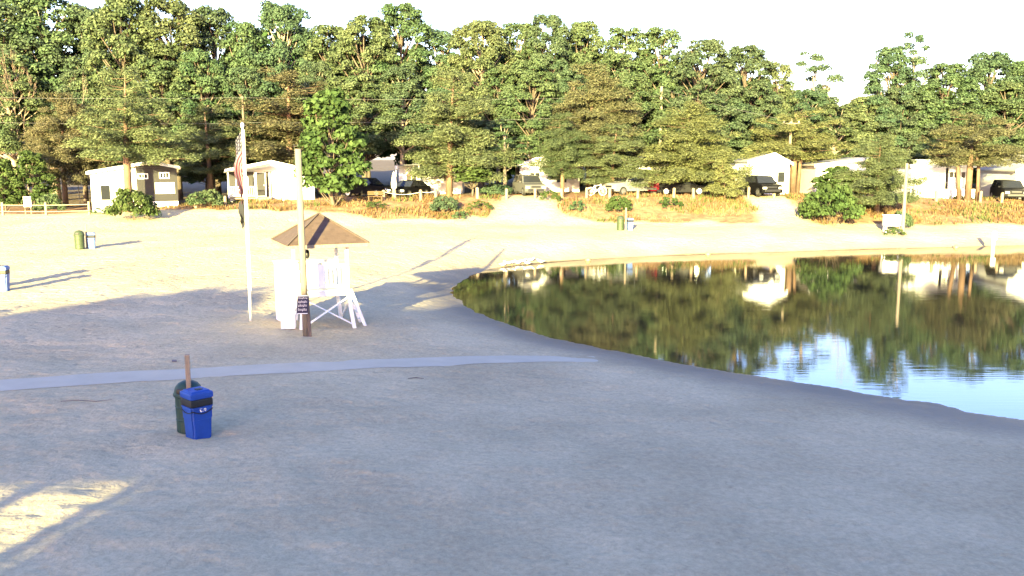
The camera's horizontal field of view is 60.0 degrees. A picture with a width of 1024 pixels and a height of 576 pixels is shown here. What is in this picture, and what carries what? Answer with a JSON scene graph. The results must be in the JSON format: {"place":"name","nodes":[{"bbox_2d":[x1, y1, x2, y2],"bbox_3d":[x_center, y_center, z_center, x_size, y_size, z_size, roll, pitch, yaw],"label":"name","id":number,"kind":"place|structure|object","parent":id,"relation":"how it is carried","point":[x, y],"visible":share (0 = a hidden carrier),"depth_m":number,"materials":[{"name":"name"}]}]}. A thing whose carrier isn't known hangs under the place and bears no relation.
{"place":"outdoors","nodes":[
{"label":"outdoors","id":0,"kind":"place"},
{"bbox_2d":[0,355,597,390],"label":"path","id":1,"kind":"structure","parent":0,"point":[84,379],"depth_m":22.39,"materials":[{"name":"concrete"}]},
{"bbox_2d":[0,160,1023,575],"bbox_3d":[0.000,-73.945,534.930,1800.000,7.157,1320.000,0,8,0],"label":"ground","id":2,"kind":"structure","parent":0,"point":[610,462],"depth_m":17.61,"materials":[{"name":"sand"}]},
{"bbox_2d":[0,158,22,210],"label":"leafy tree","id":3,"kind":"object","parent":2,"relation":"on","point":[7,197],"visible":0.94,"depth_m":74.99,"materials":[{"name":"green plant"}]},
{"bbox_2d":[0,55,59,203],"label":"oak tree","id":4,"kind":"object","parent":2,"relation":"on","point":[9,139],"visible":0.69,"depth_m":83.14,"materials":[{"name":"green plant"}]},
{"bbox_2d":[3,149,60,210],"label":"leafy tree","id":5,"kind":"object","parent":2,"relation":"on","point":[32,169],"visible":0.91,"depth_m":75.85,"materials":[{"name":"green plant"}]},
{"bbox_2d":[0,0,69,188],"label":"oak tree","id":6,"kind":"object","parent":2,"relation":"on","point":[8,12],"visible":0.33,"depth_m":86.74,"materials":[{"name":"green plant"}]},
{"bbox_2d":[32,193,66,212],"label":"bush","id":7,"kind":"object","parent":2,"relation":"on","point":[53,199],"visible":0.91,"depth_m":73.32,"materials":[{"name":"green plant"}]},
{"bbox_2d":[0,0,112,199],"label":"oak tree","id":8,"kind":"object","parent":2,"relation":"on","point":[37,9],"visible":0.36,"depth_m":87.44,"materials":[{"name":"green plant"}]},
{"bbox_2d":[17,91,113,206],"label":"pine tree","id":9,"kind":"object","parent":2,"relation":"on","point":[61,159],"visible":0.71,"depth_m":80.27,"materials":[{"name":"green plant"}]},
{"bbox_2d":[36,2,119,163],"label":"oak tree","id":10,"kind":"object","parent":2,"relation":"on","point":[82,14],"visible":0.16,"depth_m":88.71,"materials":[{"name":"green plant"}]},
{"bbox_2d":[45,67,113,202],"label":"oak tree","id":11,"kind":"object","parent":2,"relation":"on","point":[66,75],"visible":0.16,"depth_m":84.56,"materials":[{"name":"green plant"}]},
{"bbox_2d":[69,0,171,148],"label":"oak tree","id":12,"kind":"object","parent":2,"relation":"on","point":[124,39],"visible":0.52,"depth_m":83.85,"materials":[{"name":"green plant"}]},
{"bbox_2d":[60,64,203,212],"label":"pine tree","id":13,"kind":"object","parent":2,"relation":"on","point":[110,132],"visible":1,"depth_m":69.92,"materials":[{"name":"green plant"}]},
{"bbox_2d":[86,161,179,211],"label":"cottage","id":14,"kind":"structure","parent":2,"relation":"on","point":[158,183],"depth_m":73.56,"materials":[{"name":"white"}]},
{"bbox_2d":[104,187,161,219],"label":"bush","id":15,"kind":"object","parent":2,"relation":"on","point":[122,201],"visible":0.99,"depth_m":65.54,"materials":[{"name":"green plant"}]},
{"bbox_2d":[110,0,225,199],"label":"oak tree","id":16,"kind":"object","parent":2,"relation":"on","point":[182,22],"visible":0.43,"depth_m":85.25,"materials":[{"name":"green plant"}]},
{"bbox_2d":[121,59,214,164],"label":"oak tree","id":17,"kind":"object","parent":2,"relation":"on","point":[159,71],"visible":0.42,"depth_m":83.14,"materials":[{"name":"green plant"}]},
{"bbox_2d":[173,380,200,433],"bbox_3d":[-6.186,2.245,16.973,0.552,0.988,0.552,1,8,5],"label":"trash drum","id":18,"kind":"object","parent":2,"relation":"on","point":[180,386],"visible":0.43,"depth_m":16.78,"materials":[{"name":"green paint"}]},
{"bbox_2d":[180,386,212,439],"bbox_3d":[-5.895,2.343,16.614,0.454,0.950,0.454,8,11,43],"label":"recycling bin","id":19,"kind":"object","parent":2,"relation":"on","point":[197,405],"visible":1,"depth_m":16.46,"materials":[{"name":"blue plastic"}]},
{"bbox_2d":[166,48,241,198],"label":"oak tree","id":20,"kind":"object","parent":2,"relation":"on","point":[206,82],"visible":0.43,"depth_m":84.29,"materials":[{"name":"green plant"}]},
{"bbox_2d":[177,138,234,188],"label":"leafy tree","id":21,"kind":"object","parent":2,"relation":"on","point":[222,177],"visible":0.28,"depth_m":83.96,"materials":[{"name":"green plant"}]},
{"bbox_2d":[185,189,230,206],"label":"bush","id":22,"kind":"object","parent":2,"relation":"on","point":[215,196],"visible":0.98,"depth_m":71.91,"materials":[{"name":"green plant"}]},
{"bbox_2d":[166,104,255,189],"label":"pine tree","id":23,"kind":"object","parent":2,"relation":"on","point":[210,154],"visible":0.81,"depth_m":81.93,"materials":[{"name":"green plant"}]},
{"bbox_2d":[185,4,241,194],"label":"oak tree","id":24,"kind":"object","parent":2,"relation":"on","point":[211,40],"visible":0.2,"depth_m":89.31,"materials":[{"name":"green plant"}]},
{"bbox_2d":[208,66,279,164],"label":"oak tree","id":25,"kind":"object","parent":2,"relation":"on","point":[239,84],"visible":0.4,"depth_m":85.09,"materials":[{"name":"green plant"}]},
{"bbox_2d":[207,21,280,142],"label":"oak tree","id":26,"kind":"object","parent":2,"relation":"on","point":[243,29],"visible":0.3,"depth_m":87.06,"materials":[{"name":"green plant"}]},
{"bbox_2d":[240,123,251,320],"bbox_3d":[-8.497,-1.969,28.414,0.146,6.564,0.130,0,8,0],"label":"flagpole","id":27,"kind":"object","parent":2,"relation":"on","point":[246,227],"visible":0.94,"depth_m":28.38,"materials":[{"name":"white metal"}]},
{"bbox_2d":[234,132,243,198],"bbox_3d":[-8.682,-3.808,28.129,0.260,2.301,0.239,0,8,0],"label":"flag","id":28,"kind":"object","parent":27,"relation":"attached to","point":[238,170],"visible":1,"depth_m":28.10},
{"bbox_2d":[224,160,314,201],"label":"cottage","id":29,"kind":"structure","parent":2,"relation":"on","point":[271,179],"depth_m":77.31,"materials":[{"name":"white"}]},
{"bbox_2d":[237,0,325,145],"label":"oak tree","id":30,"kind":"object","parent":2,"relation":"on","point":[273,16],"visible":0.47,"depth_m":87.74,"materials":[{"name":"green plant"}]},
{"bbox_2d":[273,259,297,320],"bbox_3d":[-7.452,0.097,29.254,0.700,2.005,0.640,-4,9,-25],"label":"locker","id":31,"kind":"object","parent":2,"relation":"on","point":[285,297],"visible":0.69,"depth_m":28.98,"materials":[{"name":"white paint"}]},
{"bbox_2d":[280,311,295,328],"bbox_3d":[-7.046,1.010,27.940,0.480,0.500,0.460,-1,8,-10],"label":"storage box","id":32,"kind":"object","parent":2,"relation":"on","point":[288,319],"visible":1,"depth_m":27.74,"materials":[{"name":"white paint"}]},
{"bbox_2d":[215,66,362,164],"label":"pine tree","id":33,"kind":"object","parent":2,"relation":"on","point":[272,150],"visible":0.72,"depth_m":80.92,"materials":[{"name":"green plant"}]},
{"bbox_2d":[295,149,307,336],"bbox_3d":[-6.301,-1.182,26.660,0.265,5.938,0.205,0,8,0],"label":"wooden pole","id":34,"kind":"object","parent":2,"relation":"on","point":[301,236],"visible":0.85,"depth_m":26.52,"materials":[{"name":"brown wood"}]},
{"bbox_2d":[297,295,311,336],"bbox_3d":[-6.298,0.990,26.881,0.424,1.602,0.135,-1,8,-8],"label":"beach sign","id":35,"kind":"object","parent":2,"relation":"on","point":[303,306],"visible":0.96,"depth_m":26.76,"materials":[{"name":"brown wood"}]},
{"bbox_2d":[291,60,333,193],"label":"oak tree","id":36,"kind":"object","parent":2,"relation":"on","point":[313,69],"visible":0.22,"depth_m":85.43,"materials":[{"name":"green plant"}]},
{"bbox_2d":[271,213,369,329],"bbox_3d":[-6.200,-0.460,28.799,2.694,3.972,2.635,-4,9,-25],"label":"lifeguard stand","id":37,"kind":"object","parent":2,"relation":"on","point":[321,231],"visible":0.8,"depth_m":28.18,"materials":[{"name":"white"}]},
{"bbox_2d":[293,23,360,189],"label":"oak tree","id":38,"kind":"object","parent":2,"relation":"on","point":[325,42],"visible":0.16,"depth_m":87.75,"materials":[{"name":"green plant"}]},
{"bbox_2d":[293,87,372,206],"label":"leafy tree","id":39,"kind":"object","parent":2,"relation":"on","point":[330,105],"visible":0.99,"depth_m":69.90,"materials":[{"name":"green plant"}]},
{"bbox_2d":[340,177,390,196],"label":"parked car","id":40,"kind":"object","parent":2,"relation":"on","point":[375,184],"visible":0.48,"depth_m":78.65,"materials":[{"name":"black paint"}]},
{"bbox_2d":[324,13,408,177],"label":"oak tree","id":41,"kind":"object","parent":2,"relation":"on","point":[352,30],"visible":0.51,"depth_m":85.19,"materials":[{"name":"green plant"}]},
{"bbox_2d":[326,75,406,177],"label":"oak tree","id":42,"kind":"object","parent":2,"relation":"on","point":[375,145],"visible":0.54,"depth_m":83.47,"materials":[{"name":"green plant"}]},
{"bbox_2d":[359,63,435,165],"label":"oak tree","id":43,"kind":"object","parent":2,"relation":"on","point":[404,88],"visible":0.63,"depth_m":84.84,"materials":[{"name":"green plant"}]},
{"bbox_2d":[356,1,443,164],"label":"oak tree","id":44,"kind":"object","parent":2,"relation":"on","point":[402,23],"visible":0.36,"depth_m":87.38,"materials":[{"name":"green plant"}]},
{"bbox_2d":[387,180,430,197],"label":"parked car","id":45,"kind":"object","parent":2,"relation":"on","point":[410,187],"visible":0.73,"depth_m":76.28,"materials":[{"name":"black paint"}]},
{"bbox_2d":[394,164,463,195],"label":"trailer home","id":46,"kind":"object","parent":2,"relation":"on","point":[439,185],"visible":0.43,"depth_m":81.44,"materials":[{"name":"white"}]},
{"bbox_2d":[400,28,479,126],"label":"oak tree","id":47,"kind":"object","parent":2,"relation":"on","point":[437,38],"visible":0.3,"depth_m":89.23,"materials":[{"name":"green plant"}]},
{"bbox_2d":[429,195,459,211],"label":"bush","id":48,"kind":"object","parent":2,"relation":"on","point":[440,202],"visible":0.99,"depth_m":69.81,"materials":[{"name":"green plant"}]},
{"bbox_2d":[410,89,488,154],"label":"oak tree","id":49,"kind":"object","parent":2,"relation":"on","point":[428,125],"visible":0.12,"depth_m":85.15,"materials":[{"name":"green plant"}]},
{"bbox_2d":[391,69,522,195],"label":"pine tree","id":50,"kind":"object","parent":2,"relation":"on","point":[435,164],"visible":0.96,"depth_m":75.08,"materials":[{"name":"green plant"}]},
{"bbox_2d":[453,160,495,195],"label":"leafy tree","id":51,"kind":"object","parent":2,"relation":"on","point":[478,171],"visible":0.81,"depth_m":74.99,"materials":[{"name":"green plant"}]},
{"bbox_2d":[429,19,523,189],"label":"oak tree","id":52,"kind":"object","parent":2,"relation":"on","point":[494,44],"visible":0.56,"depth_m":85.89,"materials":[{"name":"green plant"}]},
{"bbox_2d":[6,31,976,189],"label":"woodland","id":53,"kind":"object","parent":2,"relation":"on","point":[509,173],"depth_m":100.15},
{"bbox_2d":[465,67,530,190],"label":"oak tree","id":54,"kind":"object","parent":2,"relation":"on","point":[489,74],"visible":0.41,"depth_m":84.76,"materials":[{"name":"green plant"}]},
{"bbox_2d":[483,121,528,188],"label":"leafy tree","id":55,"kind":"object","parent":2,"relation":"on","point":[504,134],"visible":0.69,"depth_m":78.63,"materials":[{"name":"green plant"}]},
{"bbox_2d":[486,22,553,174],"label":"oak tree","id":56,"kind":"object","parent":2,"relation":"on","point":[512,27],"visible":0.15,"depth_m":90.37,"materials":[{"name":"green plant"}]},
{"bbox_2d":[485,57,561,160],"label":"oak tree","id":57,"kind":"object","parent":2,"relation":"on","point":[522,76],"visible":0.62,"depth_m":83.42,"materials":[{"name":"green plant"}]},
{"bbox_2d":[512,175,545,195],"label":"parked car","id":58,"kind":"object","parent":2,"relation":"on","point":[523,184],"visible":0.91,"depth_m":75.86,"materials":[{"name":"beige metal"}]},
{"bbox_2d":[521,13,578,134],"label":"oak tree","id":59,"kind":"object","parent":2,"relation":"on","point":[556,42],"visible":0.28,"depth_m":88.50,"materials":[{"name":"green plant"}]},
{"bbox_2d":[517,156,582,192],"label":"cottage","id":60,"kind":"structure","parent":2,"relation":"on","point":[571,185],"depth_m":82.42,"materials":[{"name":"white"}]},
{"bbox_2d":[526,111,595,194],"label":"pine tree","id":61,"kind":"object","parent":2,"relation":"on","point":[556,145],"visible":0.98,"depth_m":76.35,"materials":[{"name":"green plant"}]},
{"bbox_2d":[546,67,590,148],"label":"oak tree","id":62,"kind":"object","parent":2,"relation":"on","point":[563,86],"visible":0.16,"depth_m":85.52,"materials":[{"name":"green plant"}]},
{"bbox_2d":[552,19,615,185],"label":"oak tree","id":63,"kind":"object","parent":2,"relation":"on","point":[589,49],"visible":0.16,"depth_m":90.73,"materials":[{"name":"green plant"}]},
{"bbox_2d":[156,191,1023,224],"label":"rusty scrub","id":64,"kind":"object","parent":2,"relation":"on","point":[430,198],"visible":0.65,"depth_m":71.41,"materials":[{"name":"plant"}]},
{"bbox_2d":[158,192,1023,224],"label":"dry grass","id":65,"kind":"structure","parent":2,"relation":"on","point":[448,195],"depth_m":71.24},
{"bbox_2d":[544,62,644,191],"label":"pine tree","id":66,"kind":"object","parent":2,"relation":"on","point":[594,98],"visible":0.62,"depth_m":80.56,"materials":[{"name":"green plant"}]},
{"bbox_2d":[180,191,1010,224],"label":"green weeds","id":67,"kind":"object","parent":2,"relation":"on","point":[995,212],"visible":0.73,"depth_m":71.78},
{"bbox_2d":[571,123,664,193],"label":"pine tree","id":68,"kind":"object","parent":2,"relation":"on","point":[617,167],"visible":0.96,"depth_m":75.67,"materials":[{"name":"green plant"}]},
{"bbox_2d":[603,196,632,212],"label":"bush","id":69,"kind":"object","parent":2,"relation":"on","point":[619,203],"visible":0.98,"depth_m":69.94,"materials":[{"name":"green plant"}]},
{"bbox_2d":[584,25,661,121],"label":"oak tree","id":70,"kind":"object","parent":2,"relation":"on","point":[620,64],"visible":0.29,"depth_m":88.10,"materials":[{"name":"green plant"}]},
{"bbox_2d":[602,174,657,195],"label":"pickup truck","id":71,"kind":"object","parent":2,"relation":"on","point":[619,186],"visible":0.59,"depth_m":75.87,"materials":[{"name":"white paint"}]},
{"bbox_2d":[603,74,674,156],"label":"oak tree","id":72,"kind":"object","parent":2,"relation":"on","point":[641,89],"visible":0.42,"depth_m":84.05,"materials":[{"name":"green plant"}]},
{"bbox_2d":[621,25,696,140],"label":"oak tree","id":73,"kind":"object","parent":2,"relation":"on","point":[655,39],"visible":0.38,"depth_m":87.43,"materials":[{"name":"green plant"}]},
{"bbox_2d":[646,78,685,153],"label":"oak tree","id":74,"kind":"object","parent":2,"relation":"on","point":[680,93],"visible":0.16,"depth_m":85.73,"materials":[{"name":"green plant"}]},
{"bbox_2d":[657,179,708,194],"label":"parked car","id":75,"kind":"object","parent":2,"relation":"on","point":[667,188],"visible":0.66,"depth_m":76.21,"materials":[{"name":"grey paint"}]},
{"bbox_2d":[628,100,758,193],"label":"pine tree","id":76,"kind":"object","parent":2,"relation":"on","point":[683,166],"visible":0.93,"depth_m":75.33,"materials":[{"name":"green plant"}]},
{"bbox_2d":[653,38,749,159],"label":"oak tree","id":77,"kind":"object","parent":2,"relation":"on","point":[687,69],"visible":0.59,"depth_m":82.79,"materials":[{"name":"green plant"}]},
{"bbox_2d":[682,75,755,182],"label":"oak tree","id":78,"kind":"object","parent":2,"relation":"on","point":[736,124],"visible":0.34,"depth_m":83.17,"materials":[{"name":"green plant"}]},
{"bbox_2d":[702,157,748,198],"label":"pine tree","id":79,"kind":"object","parent":2,"relation":"on","point":[726,176],"visible":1,"depth_m":72.38,"materials":[{"name":"green plant"}]},
{"bbox_2d":[711,44,793,156],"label":"oak tree","id":80,"kind":"object","parent":2,"relation":"on","point":[757,61],"visible":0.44,"depth_m":84.55,"materials":[{"name":"green plant"}]},
{"bbox_2d":[719,152,793,194],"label":"cottage","id":81,"kind":"structure","parent":2,"relation":"on","point":[775,165],"depth_m":77.72,"materials":[{"name":"white paint"}]},
{"bbox_2d":[729,82,784,162],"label":"oak tree","id":82,"kind":"object","parent":2,"relation":"on","point":[774,110],"visible":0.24,"depth_m":85.03,"materials":[{"name":"green plant"}]},
{"bbox_2d":[739,175,782,195],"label":"parked car","id":83,"kind":"object","parent":2,"relation":"on","point":[759,185],"visible":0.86,"depth_m":74.48,"materials":[{"name":"black paint"}]},
{"bbox_2d":[748,61,804,153],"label":"oak tree","id":84,"kind":"object","parent":2,"relation":"on","point":[785,91],"visible":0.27,"depth_m":86.25,"materials":[{"name":"green plant"}]},
{"bbox_2d":[736,107,859,193],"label":"pine tree","id":85,"kind":"object","parent":2,"relation":"on","point":[808,140],"visible":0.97,"depth_m":78.64,"materials":[{"name":"green plant"}]},
{"bbox_2d":[773,88,839,162],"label":"oak tree","id":86,"kind":"object","parent":2,"relation":"on","point":[816,99],"visible":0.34,"depth_m":85.62,"materials":[{"name":"green plant"}]},
{"bbox_2d":[779,50,845,161],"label":"oak tree","id":87,"kind":"object","parent":2,"relation":"on","point":[814,69],"visible":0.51,"depth_m":88.06,"materials":[{"name":"green plant"}]},
{"bbox_2d":[796,183,867,226],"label":"bush","id":88,"kind":"object","parent":2,"relation":"on","point":[841,198],"visible":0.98,"depth_m":66.77,"materials":[{"name":"green plant"}]},
{"bbox_2d":[797,157,867,195],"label":"cottage","id":89,"kind":"structure","parent":2,"relation":"on","point":[810,171],"depth_m":79.25,"materials":[{"name":"beige"}]},
{"bbox_2d":[810,165,856,189],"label":"leafy tree","id":90,"kind":"object","parent":2,"relation":"on","point":[822,180],"visible":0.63,"depth_m":70.90,"materials":[{"name":"green plant"}]},
{"bbox_2d":[809,103,876,160],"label":"oak tree","id":91,"kind":"object","parent":2,"relation":"on","point":[846,117],"visible":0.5,"depth_m":83.92,"materials":[{"name":"green plant"}]},
{"bbox_2d":[835,94,897,156],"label":"oak tree","id":92,"kind":"object","parent":2,"relation":"on","point":[865,114],"visible":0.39,"depth_m":84.85,"materials":[{"name":"green plant"}]},
{"bbox_2d":[830,132,934,214],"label":"pine tree","id":93,"kind":"object","parent":2,"relation":"on","point":[886,181],"visible":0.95,"depth_m":69.08,"materials":[{"name":"green plant"}]},
{"bbox_2d":[853,45,932,145],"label":"oak tree","id":94,"kind":"object","parent":2,"relation":"on","point":[886,63],"visible":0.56,"depth_m":84.91,"materials":[{"name":"green plant"}]},
{"bbox_2d":[867,86,944,163],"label":"oak tree","id":95,"kind":"object","parent":2,"relation":"on","point":[892,93],"visible":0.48,"depth_m":83.85,"materials":[{"name":"green plant"}]},
{"bbox_2d":[886,31,938,162],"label":"oak tree","id":96,"kind":"object","parent":2,"relation":"on","point":[918,61],"visible":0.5,"depth_m":84.53,"materials":[{"name":"green plant"}]},
{"bbox_2d":[890,159,976,198],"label":"cottage","id":97,"kind":"structure","parent":2,"relation":"on","point":[943,181],"depth_m":77.92,"materials":[{"name":"white"}]},
{"bbox_2d":[901,90,970,158],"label":"oak tree","id":98,"kind":"object","parent":2,"relation":"on","point":[933,116],"visible":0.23,"depth_m":84.01,"materials":[{"name":"green plant"}]},
{"bbox_2d":[904,62,997,157],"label":"oak tree","id":99,"kind":"object","parent":2,"relation":"on","point":[953,75],"visible":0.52,"depth_m":83.19,"materials":[{"name":"green plant"}]},
{"bbox_2d":[915,110,1023,200],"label":"pine tree","id":100,"kind":"object","parent":2,"relation":"on","point":[959,150],"visible":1,"depth_m":73.86,"materials":[{"name":"green plant"}]},
{"bbox_2d":[952,50,1023,158],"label":"oak tree","id":101,"kind":"object","parent":2,"relation":"on","point":[985,67],"visible":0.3,"depth_m":85.21,"materials":[{"name":"green plant"}]},
{"bbox_2d":[967,80,1023,163],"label":"oak tree","id":102,"kind":"object","parent":2,"relation":"on","point":[1001,88],"visible":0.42,"depth_m":83.05,"materials":[{"name":"green plant"}]},
{"bbox_2d":[976,155,1023,198],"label":"cottage","id":103,"kind":"structure","parent":2,"relation":"on","point":[989,175],"depth_m":79.38,"materials":[{"name":"white"}]},
{"bbox_2d":[981,60,1023,154],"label":"oak tree","id":104,"kind":"object","parent":2,"relation":"on","point":[1015,64],"visible":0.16,"depth_m":84.45,"materials":[{"name":"green plant"}]},
{"bbox_2d":[990,180,1023,200],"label":"parked car","id":105,"kind":"object","parent":2,"relation":"on","point":[1012,188],"visible":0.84,"depth_m":75.56,"materials":[{"name":"grey paint"}]},
{"bbox_2d":[3,0,1023,159],"label":"sky","id":106,"kind":"structure","parent":0,"point":[954,30],"materials":[{"name":"white"}]},
{"bbox_2d":[450,245,1023,419],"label":"water","id":107,"kind":"structure","parent":0,"point":[942,325],"depth_m":35.75,"materials":[{"name":"liquid"}]},
{"bbox_2d":[512,245,1019,265],"bbox_3d":[17.971,-2.332,58.371,38.531,0.106,2.124,-3,9,-18],"label":"rope","id":108,"kind":"object","parent":107,"relation":"on","point":[748,252],"visible":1,"depth_m":58.24,"materials":[{"name":"fabric"}]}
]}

